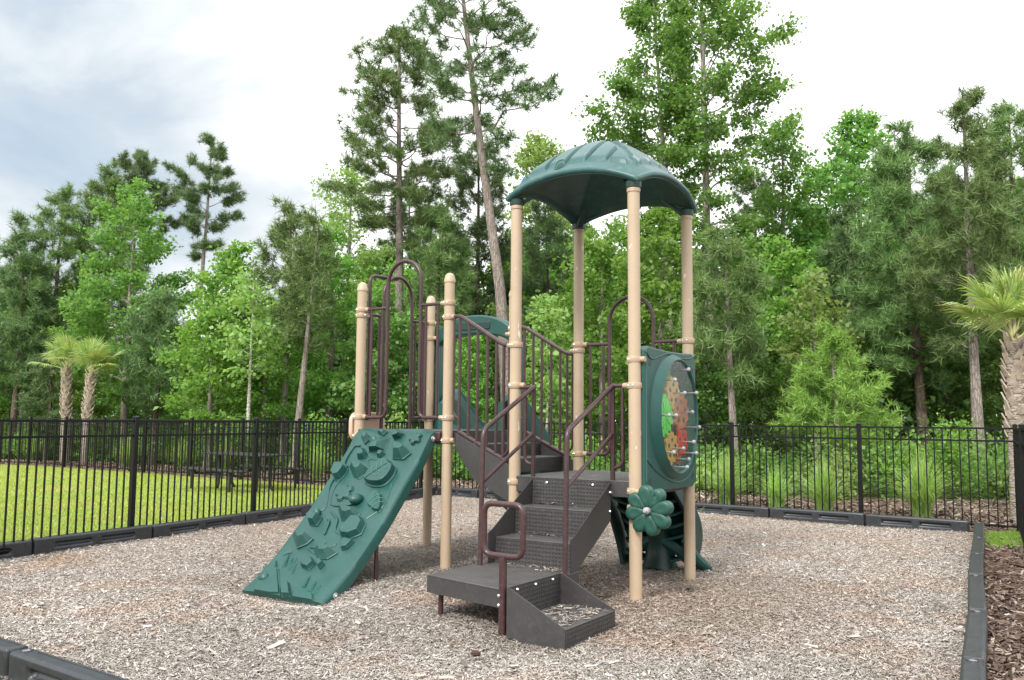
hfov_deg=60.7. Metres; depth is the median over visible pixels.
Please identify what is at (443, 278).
leafy tree
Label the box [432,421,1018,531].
metal fence
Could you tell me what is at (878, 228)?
leafy tree
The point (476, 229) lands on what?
pine tree
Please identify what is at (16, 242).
pine tree
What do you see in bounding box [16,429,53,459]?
ornamental grass
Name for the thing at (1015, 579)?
bark bed
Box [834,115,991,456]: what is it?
pine tree
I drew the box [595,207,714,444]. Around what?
leafy tree
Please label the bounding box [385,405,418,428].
shrub
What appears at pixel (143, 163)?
tall pine
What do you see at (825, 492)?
ornamental grass
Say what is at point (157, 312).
pine tree
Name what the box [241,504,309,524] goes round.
border timber
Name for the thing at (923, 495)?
ornamental grass
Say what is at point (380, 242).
pine tree
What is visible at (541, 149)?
leafy tree
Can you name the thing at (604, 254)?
leafy tree
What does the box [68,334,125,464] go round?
palm tree
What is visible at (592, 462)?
shrub
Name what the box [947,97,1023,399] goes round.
pine tree
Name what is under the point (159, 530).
border timber
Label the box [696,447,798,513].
ornamental grass
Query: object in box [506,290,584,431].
sapling
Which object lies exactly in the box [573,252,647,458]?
leafy tree
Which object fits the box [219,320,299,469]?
leafy tree
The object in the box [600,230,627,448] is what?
leafy tree
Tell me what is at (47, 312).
leafy tree
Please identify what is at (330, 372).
leafy tree
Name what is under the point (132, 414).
leafy tree
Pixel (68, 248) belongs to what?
pine tree
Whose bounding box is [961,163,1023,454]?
pine tree
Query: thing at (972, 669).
border timber
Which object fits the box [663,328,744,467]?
leafy tree
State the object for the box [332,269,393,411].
leafy tree
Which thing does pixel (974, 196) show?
pine tree
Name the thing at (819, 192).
leafy tree
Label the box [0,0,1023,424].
sky
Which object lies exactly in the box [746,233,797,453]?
pine tree
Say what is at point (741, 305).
young pine
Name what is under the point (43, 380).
leafy tree
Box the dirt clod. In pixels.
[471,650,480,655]
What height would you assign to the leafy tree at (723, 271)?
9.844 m
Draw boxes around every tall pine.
[98,147,188,429]
[160,130,248,398]
[316,16,465,428]
[404,0,567,399]
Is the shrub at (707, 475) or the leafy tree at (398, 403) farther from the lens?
the leafy tree at (398, 403)
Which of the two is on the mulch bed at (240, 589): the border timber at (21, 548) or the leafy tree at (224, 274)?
the border timber at (21, 548)
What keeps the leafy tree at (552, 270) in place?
on the forest floor
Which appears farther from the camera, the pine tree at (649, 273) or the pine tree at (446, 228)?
the pine tree at (649, 273)
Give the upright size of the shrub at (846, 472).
1.298 m
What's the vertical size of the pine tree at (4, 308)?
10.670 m
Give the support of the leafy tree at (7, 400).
on the forest floor
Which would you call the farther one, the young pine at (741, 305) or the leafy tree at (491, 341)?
the leafy tree at (491, 341)
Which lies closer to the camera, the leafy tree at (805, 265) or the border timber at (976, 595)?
the border timber at (976, 595)
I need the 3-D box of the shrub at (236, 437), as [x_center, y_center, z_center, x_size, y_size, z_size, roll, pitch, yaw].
[-7.969,2.928,25.498,1.495,1.848,1.826,1,-5,0]
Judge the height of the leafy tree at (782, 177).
14.020 m
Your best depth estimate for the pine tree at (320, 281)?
26.07 m
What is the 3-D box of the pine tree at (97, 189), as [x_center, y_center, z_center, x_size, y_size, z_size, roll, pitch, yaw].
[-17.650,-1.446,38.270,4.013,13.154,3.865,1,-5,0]
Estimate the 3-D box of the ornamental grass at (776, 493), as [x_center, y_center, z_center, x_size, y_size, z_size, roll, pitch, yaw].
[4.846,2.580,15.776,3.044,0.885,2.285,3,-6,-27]
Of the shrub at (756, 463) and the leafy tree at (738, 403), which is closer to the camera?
the shrub at (756, 463)
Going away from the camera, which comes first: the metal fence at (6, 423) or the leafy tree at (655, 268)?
the metal fence at (6, 423)
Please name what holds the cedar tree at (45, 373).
on the forest floor
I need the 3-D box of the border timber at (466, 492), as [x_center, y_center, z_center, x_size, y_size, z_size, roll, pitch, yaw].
[-1.073,3.064,17.525,1.017,0.211,0.125,-3,-6,34]
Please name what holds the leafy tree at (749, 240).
on the forest floor
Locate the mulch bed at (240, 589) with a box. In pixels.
[0,495,972,679]
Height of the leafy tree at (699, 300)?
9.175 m
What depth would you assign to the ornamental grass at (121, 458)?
27.17 m
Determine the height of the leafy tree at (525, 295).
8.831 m
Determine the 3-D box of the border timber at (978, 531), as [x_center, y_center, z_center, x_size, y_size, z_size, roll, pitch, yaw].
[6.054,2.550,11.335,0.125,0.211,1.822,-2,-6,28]
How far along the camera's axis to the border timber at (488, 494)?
17.05 m
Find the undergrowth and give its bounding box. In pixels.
[0,276,1023,500]
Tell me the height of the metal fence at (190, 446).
1.561 m
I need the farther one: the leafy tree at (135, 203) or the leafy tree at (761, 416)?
the leafy tree at (135, 203)
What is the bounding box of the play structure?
[242,140,712,651]
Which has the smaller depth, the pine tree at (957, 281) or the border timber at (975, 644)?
the border timber at (975, 644)
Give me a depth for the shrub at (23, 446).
32.69 m
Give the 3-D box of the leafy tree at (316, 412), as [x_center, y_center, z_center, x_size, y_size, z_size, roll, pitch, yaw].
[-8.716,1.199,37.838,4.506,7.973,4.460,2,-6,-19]
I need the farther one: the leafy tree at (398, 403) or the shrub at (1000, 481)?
the leafy tree at (398, 403)
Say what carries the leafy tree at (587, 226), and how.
on the forest floor
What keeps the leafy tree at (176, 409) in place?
on the forest floor
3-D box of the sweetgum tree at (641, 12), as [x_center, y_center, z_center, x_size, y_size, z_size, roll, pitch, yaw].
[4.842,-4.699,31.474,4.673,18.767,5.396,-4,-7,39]
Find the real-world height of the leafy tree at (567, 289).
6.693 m
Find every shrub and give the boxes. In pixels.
[4,423,42,459]
[73,423,116,460]
[116,427,161,464]
[209,409,263,469]
[289,410,348,473]
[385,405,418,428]
[452,453,471,477]
[552,421,618,470]
[695,448,744,493]
[708,435,783,495]
[781,440,876,501]
[848,425,940,498]
[914,407,983,494]
[971,446,1009,499]
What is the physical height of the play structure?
4.392 m
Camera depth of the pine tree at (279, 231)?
27.98 m
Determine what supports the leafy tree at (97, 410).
on the forest floor
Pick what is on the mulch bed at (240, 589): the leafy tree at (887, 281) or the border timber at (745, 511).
the border timber at (745, 511)
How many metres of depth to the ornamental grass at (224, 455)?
24.67 m
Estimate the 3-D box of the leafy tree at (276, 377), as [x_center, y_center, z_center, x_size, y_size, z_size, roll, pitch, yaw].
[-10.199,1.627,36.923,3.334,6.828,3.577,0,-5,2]
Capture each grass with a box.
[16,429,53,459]
[106,437,141,466]
[158,436,201,469]
[192,437,247,468]
[279,442,334,478]
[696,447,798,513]
[708,460,809,506]
[749,457,913,512]
[831,445,1011,516]
[985,529,1023,548]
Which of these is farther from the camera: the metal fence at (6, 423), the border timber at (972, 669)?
the metal fence at (6, 423)
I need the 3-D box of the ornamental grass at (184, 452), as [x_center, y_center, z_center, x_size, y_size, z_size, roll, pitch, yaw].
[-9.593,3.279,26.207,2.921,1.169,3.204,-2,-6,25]
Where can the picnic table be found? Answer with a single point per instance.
(230, 469)
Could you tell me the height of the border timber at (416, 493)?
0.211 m
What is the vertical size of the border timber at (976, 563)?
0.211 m
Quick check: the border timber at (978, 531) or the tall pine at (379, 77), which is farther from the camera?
the tall pine at (379, 77)
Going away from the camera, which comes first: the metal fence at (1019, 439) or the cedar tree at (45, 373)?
the metal fence at (1019, 439)
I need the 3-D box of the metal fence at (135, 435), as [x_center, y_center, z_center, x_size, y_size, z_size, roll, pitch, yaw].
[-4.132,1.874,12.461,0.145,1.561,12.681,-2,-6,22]
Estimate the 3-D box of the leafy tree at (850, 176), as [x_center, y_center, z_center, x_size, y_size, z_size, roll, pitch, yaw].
[12.872,-1.944,32.761,6.081,13.663,5.852,1,-5,0]
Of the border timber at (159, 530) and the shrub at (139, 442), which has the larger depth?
the shrub at (139, 442)
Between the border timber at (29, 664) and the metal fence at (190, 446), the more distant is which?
the metal fence at (190, 446)
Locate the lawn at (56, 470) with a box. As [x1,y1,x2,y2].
[0,465,323,539]
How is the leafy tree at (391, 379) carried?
on the forest floor
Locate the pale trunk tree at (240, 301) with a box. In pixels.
[208,261,297,469]
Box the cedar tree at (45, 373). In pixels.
[12,328,80,460]
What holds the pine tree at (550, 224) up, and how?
on the forest floor
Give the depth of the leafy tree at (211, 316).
26.73 m
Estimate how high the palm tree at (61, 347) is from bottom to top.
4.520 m
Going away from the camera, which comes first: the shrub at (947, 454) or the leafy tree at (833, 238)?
the shrub at (947, 454)
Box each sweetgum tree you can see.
[570,0,712,430]
[653,0,807,458]
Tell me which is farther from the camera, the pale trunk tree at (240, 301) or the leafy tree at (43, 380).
the leafy tree at (43, 380)
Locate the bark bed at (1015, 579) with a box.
[984,542,1023,679]
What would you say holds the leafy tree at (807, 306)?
on the forest floor
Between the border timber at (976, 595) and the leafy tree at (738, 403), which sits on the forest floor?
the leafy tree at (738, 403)
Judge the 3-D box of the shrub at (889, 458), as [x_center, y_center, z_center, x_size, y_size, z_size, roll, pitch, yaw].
[7.883,2.577,18.164,1.801,1.633,1.578,4,-7,-37]
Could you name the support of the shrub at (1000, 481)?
on the forest floor
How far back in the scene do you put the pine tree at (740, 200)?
47.70 m
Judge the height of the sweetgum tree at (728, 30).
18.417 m
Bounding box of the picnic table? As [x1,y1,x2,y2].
[179,451,309,491]
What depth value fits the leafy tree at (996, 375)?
24.84 m
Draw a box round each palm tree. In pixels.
[26,331,80,462]
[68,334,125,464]
[935,260,1023,521]
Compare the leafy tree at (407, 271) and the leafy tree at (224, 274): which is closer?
the leafy tree at (224, 274)
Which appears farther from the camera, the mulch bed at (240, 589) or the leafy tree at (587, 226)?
the leafy tree at (587, 226)
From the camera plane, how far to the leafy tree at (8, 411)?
40.00 m
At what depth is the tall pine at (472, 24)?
27.35 m
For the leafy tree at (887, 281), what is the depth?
35.58 m
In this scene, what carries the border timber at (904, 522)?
on the mulch bed at (240, 589)
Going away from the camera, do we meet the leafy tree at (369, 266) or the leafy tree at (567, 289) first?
the leafy tree at (567, 289)
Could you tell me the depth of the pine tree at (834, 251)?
29.98 m
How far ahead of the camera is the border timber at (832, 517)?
13.48 m
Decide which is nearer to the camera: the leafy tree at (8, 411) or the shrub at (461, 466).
the shrub at (461, 466)
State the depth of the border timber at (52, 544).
10.19 m
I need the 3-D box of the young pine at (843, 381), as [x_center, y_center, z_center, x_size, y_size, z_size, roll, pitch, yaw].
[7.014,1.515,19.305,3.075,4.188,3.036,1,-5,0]
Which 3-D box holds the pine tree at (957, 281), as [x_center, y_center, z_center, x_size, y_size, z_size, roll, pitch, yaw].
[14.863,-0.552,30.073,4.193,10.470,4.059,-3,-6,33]
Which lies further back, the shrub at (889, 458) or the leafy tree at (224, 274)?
the leafy tree at (224, 274)
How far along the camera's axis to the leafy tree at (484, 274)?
37.89 m
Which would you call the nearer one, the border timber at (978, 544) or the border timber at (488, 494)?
the border timber at (978, 544)
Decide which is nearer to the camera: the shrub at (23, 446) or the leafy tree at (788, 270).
the leafy tree at (788, 270)
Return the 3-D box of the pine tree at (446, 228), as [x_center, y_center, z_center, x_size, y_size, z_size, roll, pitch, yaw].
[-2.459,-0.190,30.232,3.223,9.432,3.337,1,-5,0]
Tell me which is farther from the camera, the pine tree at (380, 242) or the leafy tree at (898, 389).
the pine tree at (380, 242)
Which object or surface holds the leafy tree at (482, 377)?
on the forest floor
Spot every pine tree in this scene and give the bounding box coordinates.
[0,208,64,458]
[0,234,18,389]
[2,179,98,429]
[59,159,149,438]
[111,284,195,464]
[238,193,329,470]
[262,204,349,471]
[318,304,376,448]
[372,178,440,371]
[399,198,484,459]
[434,137,525,415]
[508,200,586,422]
[626,226,681,348]
[728,165,787,285]
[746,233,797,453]
[797,195,896,418]
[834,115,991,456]
[892,82,1023,471]
[892,176,998,429]
[921,164,1011,396]
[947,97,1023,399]
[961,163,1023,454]
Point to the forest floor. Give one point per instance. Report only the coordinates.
(874, 495)
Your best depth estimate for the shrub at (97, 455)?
30.51 m
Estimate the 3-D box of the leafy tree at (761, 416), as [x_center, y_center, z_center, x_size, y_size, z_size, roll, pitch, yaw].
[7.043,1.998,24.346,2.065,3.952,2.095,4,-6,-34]
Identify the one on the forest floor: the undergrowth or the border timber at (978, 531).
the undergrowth
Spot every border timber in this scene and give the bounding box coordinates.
[0,540,31,559]
[0,637,27,679]
[8,648,127,679]
[28,525,151,555]
[152,513,244,537]
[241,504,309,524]
[405,487,435,500]
[437,486,478,497]
[478,489,496,499]
[695,502,769,518]
[770,507,865,525]
[866,514,969,531]
[959,658,985,679]
[961,610,987,679]
[968,552,983,576]
[968,574,986,611]
[970,537,984,565]
[973,522,984,537]
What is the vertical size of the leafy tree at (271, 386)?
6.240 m
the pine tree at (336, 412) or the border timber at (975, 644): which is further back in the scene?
the pine tree at (336, 412)
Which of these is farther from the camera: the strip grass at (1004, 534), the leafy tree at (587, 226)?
the leafy tree at (587, 226)
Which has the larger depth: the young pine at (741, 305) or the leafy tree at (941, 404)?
the leafy tree at (941, 404)
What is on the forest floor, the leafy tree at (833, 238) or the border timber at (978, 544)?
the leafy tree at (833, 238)
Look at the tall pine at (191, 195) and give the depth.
46.56 m
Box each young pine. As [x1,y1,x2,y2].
[668,220,780,491]
[766,316,907,479]
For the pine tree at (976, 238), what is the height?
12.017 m
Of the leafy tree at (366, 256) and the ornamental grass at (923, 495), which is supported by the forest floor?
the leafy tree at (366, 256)
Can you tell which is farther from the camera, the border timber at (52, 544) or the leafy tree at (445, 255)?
the leafy tree at (445, 255)
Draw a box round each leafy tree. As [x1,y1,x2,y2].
[0,299,58,433]
[0,335,44,429]
[1,305,81,428]
[39,282,82,414]
[40,301,121,428]
[49,176,207,461]
[117,362,176,431]
[143,352,206,436]
[150,301,262,466]
[161,238,279,445]
[212,311,280,419]
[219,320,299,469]
[254,300,297,445]
[268,222,377,440]
[273,288,346,434]
[282,164,403,439]
[319,286,434,423]
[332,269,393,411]
[340,259,384,286]
[372,257,423,394]
[372,300,458,425]
[404,267,498,400]
[411,236,458,288]
[455,335,498,421]
[463,302,546,425]
[468,255,524,414]
[485,259,557,416]
[498,129,573,414]
[531,242,617,418]
[545,278,617,434]
[552,214,647,464]
[563,219,618,307]
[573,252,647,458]
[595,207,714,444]
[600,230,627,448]
[605,249,674,412]
[640,248,736,415]
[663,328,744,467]
[700,312,790,463]
[702,256,763,445]
[724,341,794,458]
[727,234,834,464]
[731,232,802,445]
[741,107,828,466]
[744,233,848,436]
[766,266,871,459]
[775,104,928,454]
[787,163,838,448]
[804,221,856,346]
[844,236,913,437]
[850,280,959,446]
[857,197,919,412]
[903,319,989,443]
[957,329,1023,464]
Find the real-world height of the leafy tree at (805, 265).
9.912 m
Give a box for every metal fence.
[0,416,423,553]
[0,418,29,462]
[29,416,418,488]
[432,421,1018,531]
[1014,423,1023,544]
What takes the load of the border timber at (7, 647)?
on the mulch bed at (240, 589)
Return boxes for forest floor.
[2,423,1009,678]

